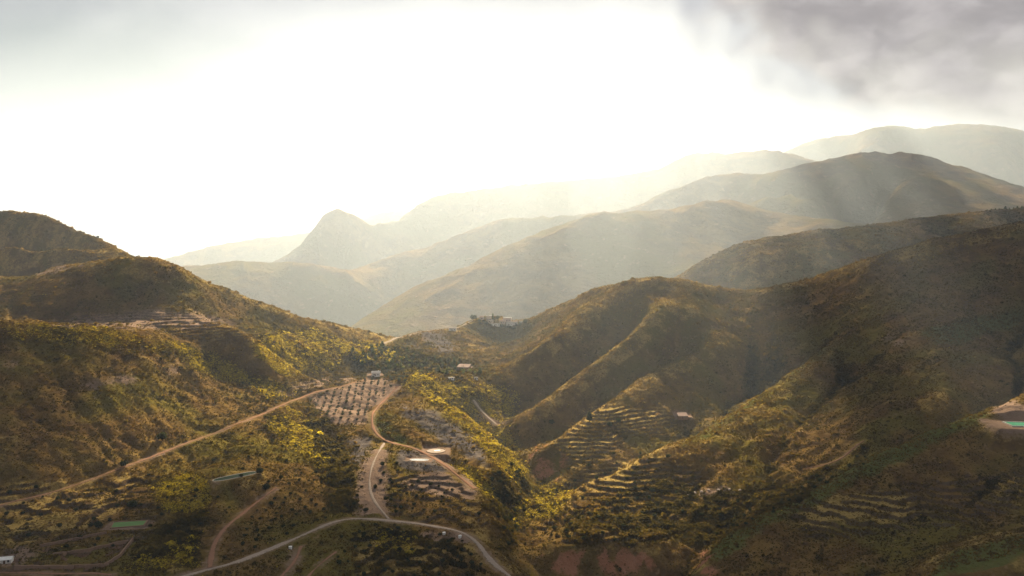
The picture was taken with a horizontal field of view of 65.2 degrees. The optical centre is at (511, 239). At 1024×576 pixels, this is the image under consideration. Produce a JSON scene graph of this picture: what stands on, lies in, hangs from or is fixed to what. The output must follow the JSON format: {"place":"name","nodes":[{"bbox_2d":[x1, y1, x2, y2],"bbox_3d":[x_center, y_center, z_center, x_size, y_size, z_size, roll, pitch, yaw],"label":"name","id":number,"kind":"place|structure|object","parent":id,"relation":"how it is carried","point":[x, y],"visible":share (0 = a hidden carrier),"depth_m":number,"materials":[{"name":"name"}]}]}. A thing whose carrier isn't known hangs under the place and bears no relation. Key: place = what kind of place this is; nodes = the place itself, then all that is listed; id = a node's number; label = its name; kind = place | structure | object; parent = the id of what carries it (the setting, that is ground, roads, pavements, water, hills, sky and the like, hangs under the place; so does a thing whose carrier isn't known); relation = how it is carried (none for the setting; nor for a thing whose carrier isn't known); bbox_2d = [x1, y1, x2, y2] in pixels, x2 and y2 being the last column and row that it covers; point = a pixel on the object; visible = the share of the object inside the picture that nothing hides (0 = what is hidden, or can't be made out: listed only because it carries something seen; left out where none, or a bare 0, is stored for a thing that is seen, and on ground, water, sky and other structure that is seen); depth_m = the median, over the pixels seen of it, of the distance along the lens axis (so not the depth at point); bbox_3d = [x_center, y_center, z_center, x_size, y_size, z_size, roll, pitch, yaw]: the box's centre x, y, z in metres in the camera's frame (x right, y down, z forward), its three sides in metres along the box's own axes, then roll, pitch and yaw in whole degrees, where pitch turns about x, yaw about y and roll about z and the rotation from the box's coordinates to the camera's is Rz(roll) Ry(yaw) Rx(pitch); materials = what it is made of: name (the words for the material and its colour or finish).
{"place":"outdoors","nodes":[
{"label":"outdoors","id":0,"kind":"place"},
{"bbox_2d":[0,572,112,575],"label":"terrace track","id":1,"kind":"structure","parent":0,"point":[59,573],"depth_m":450.03,"materials":[{"name":"brown soil"}]},
{"bbox_2d":[0,377,367,505],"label":"dirt road","id":2,"kind":"structure","parent":0,"point":[177,446],"depth_m":673.76,"materials":[{"name":"brown soil"}]},
{"bbox_2d":[207,487,276,567],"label":"side track","id":3,"kind":"structure","parent":0,"point":[211,557],"depth_m":532.40,"materials":[{"name":"brown soil"}]},
{"bbox_2d":[280,546,302,575],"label":"track","id":4,"kind":"structure","parent":0,"point":[291,565],"depth_m":500.31,"materials":[{"name":"brown soil"}]},
{"bbox_2d":[307,551,336,575],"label":"bend track","id":5,"kind":"structure","parent":0,"point":[328,557],"depth_m":509.88,"materials":[{"name":"brown soil"}]},
{"bbox_2d":[183,518,510,575],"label":"road","id":6,"kind":"structure","parent":0,"point":[491,560],"depth_m":531.31,"materials":[{"name":"grey asphalt"}]},
{"bbox_2d":[368,443,389,518],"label":"scree track","id":7,"kind":"structure","parent":0,"point":[371,492],"depth_m":638.23,"materials":[{"name":"beige gravel"}]},
{"bbox_2d":[410,458,428,460],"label":"pond","id":8,"kind":"structure","parent":0,"point":[416,459],"depth_m":700.40,"materials":[{"name":"liquid"}]},
{"bbox_2d":[371,386,475,488],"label":"farm track","id":9,"kind":"structure","parent":0,"point":[420,451],"depth_m":729.65,"materials":[{"name":"brown soil"}]},
{"bbox_2d":[384,320,472,343],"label":"dirt road","id":10,"kind":"structure","parent":0,"point":[421,331],"depth_m":1168.14,"materials":[{"name":"brown soil"}]},
{"bbox_2d":[426,448,445,452],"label":"threshing floor","id":11,"kind":"structure","parent":0,"point":[436,450],"depth_m":729.34,"materials":[{"name":"stone"}]},
{"bbox_2d":[473,400,496,423],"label":"valley track","id":12,"kind":"structure","parent":0,"point":[480,409],"depth_m":876.37,"materials":[{"name":"grey gravel"}]},
{"bbox_2d":[0,208,1023,575],"bbox_3d":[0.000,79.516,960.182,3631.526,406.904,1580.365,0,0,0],"label":"terrain","id":13,"kind":"structure","parent":0,"point":[1006,440],"depth_m":744.11,"materials":[{"name":"green plant"}]},
{"bbox_2d":[0,556,14,563],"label":"white hut","id":14,"kind":"object","parent":13,"relation":"on","point":[6,559],"visible":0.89,"depth_m":462.63,"materials":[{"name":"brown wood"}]},
{"bbox_2d":[40,531,106,546],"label":"stone wall","id":15,"kind":"structure","parent":13,"relation":"on","point":[72,539],"depth_m":509.06,"materials":[{"name":"brown stone"}]},
{"bbox_2d":[14,537,133,569],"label":"stone wall","id":16,"kind":"structure","parent":13,"relation":"on","point":[70,567],"depth_m":461.30,"materials":[{"name":"brown stone"}]},
{"bbox_2d":[53,540,127,555],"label":"stone wall","id":17,"kind":"structure","parent":13,"relation":"on","point":[65,553],"depth_m":490.30,"materials":[{"name":"brown stone"}]},
{"bbox_2d":[94,521,102,527],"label":"round tree","id":18,"kind":"object","parent":13,"relation":"on","point":[97,524],"visible":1,"depth_m":531.32,"materials":[{"name":"green plant"}]},
{"bbox_2d":[119,460,127,465],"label":"round tree","id":19,"kind":"object","parent":13,"relation":"on","point":[123,463],"visible":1,"depth_m":637.04,"materials":[{"name":"green plant"}]},
{"bbox_2d":[110,520,147,528],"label":"reservoir","id":20,"kind":"object","parent":13,"relation":"on","point":[126,524],"visible":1,"depth_m":536.13,"materials":[{"name":"liquid"}]},
{"bbox_2d":[126,500,137,506],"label":"round tree","id":21,"kind":"object","parent":13,"relation":"on","point":[132,503],"visible":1,"depth_m":575.24,"materials":[{"name":"green plant"}]},
{"bbox_2d":[156,432,167,440],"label":"round tree","id":22,"kind":"object","parent":13,"relation":"on","point":[163,435],"visible":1,"depth_m":682.71,"materials":[{"name":"green plant"}]},
{"bbox_2d":[212,471,255,480],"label":"reservoir","id":23,"kind":"object","parent":13,"relation":"on","point":[233,476],"visible":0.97,"depth_m":610.78,"materials":[{"name":"liquid"}]},
{"bbox_2d":[255,467,263,473],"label":"round tree","id":24,"kind":"object","parent":13,"relation":"on","point":[260,470],"visible":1,"depth_m":617.30,"materials":[{"name":"green plant"}]},
{"bbox_2d":[262,483,269,489],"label":"round tree","id":25,"kind":"object","parent":13,"relation":"on","point":[266,486],"visible":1,"depth_m":604.83,"materials":[{"name":"green plant"}]},
{"bbox_2d":[371,370,380,376],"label":"farmhouse","id":26,"kind":"object","parent":13,"relation":"on","point":[376,373],"visible":1,"depth_m":940.62,"materials":[{"name":"ceramic"}]},
{"bbox_2d":[449,327,456,330],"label":"roadside house","id":27,"kind":"structure","parent":13,"relation":"on","point":[452,328],"depth_m":1177.87,"materials":[{"name":"ceramic"}]},
{"bbox_2d":[457,364,470,369],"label":"farm shed","id":28,"kind":"structure","parent":13,"relation":"on","point":[465,366],"depth_m":1006.74,"materials":[{"name":"stone"}]},
{"bbox_2d":[503,317,511,321],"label":"village house","id":29,"kind":"structure","parent":13,"relation":"on","point":[508,319],"depth_m":1243.25,"materials":[{"name":"ceramic"}]},
{"bbox_2d":[0,206,1023,575],"bbox_3d":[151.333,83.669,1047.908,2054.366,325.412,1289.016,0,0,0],"label":"scrub","id":30,"kind":"object","parent":13,"relation":"on","point":[174,530],"visible":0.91,"depth_m":755.54,"materials":[{"name":"green plant"}]},
{"bbox_2d":[586,412,591,421],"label":"pine tree","id":31,"kind":"object","parent":13,"relation":"on","point":[589,416],"visible":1,"depth_m":812.19,"materials":[{"name":"green plant"}]},
{"bbox_2d":[677,412,687,419],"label":"stone barn","id":32,"kind":"structure","parent":13,"relation":"on","point":[682,415],"depth_m":842.62,"materials":[{"name":"beige stone"}]},
{"bbox_2d":[1002,421,1023,426],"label":"reservoir","id":33,"kind":"object","parent":13,"relation":"on","point":[1014,424],"visible":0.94,"depth_m":599.78,"materials":[{"name":"liquid"}]},
{"bbox_2d":[0,0,1023,258],"label":"sky","id":34,"kind":"structure","parent":0,"point":[163,129],"materials":[{"name":"white"}]},
{"bbox_2d":[163,124,1023,336],"bbox_3d":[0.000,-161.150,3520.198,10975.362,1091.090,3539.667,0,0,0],"label":"mountains","id":35,"kind":"structure","parent":0,"point":[514,252],"depth_m":2689.55,"materials":[{"name":"grey stone"}]},
{"bbox_2d":[806,440,863,468],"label":"contour path","id":36,"kind":"structure","parent":0,"point":[839,458],"depth_m":688.23,"materials":[{"name":"brown soil"}]}
]}

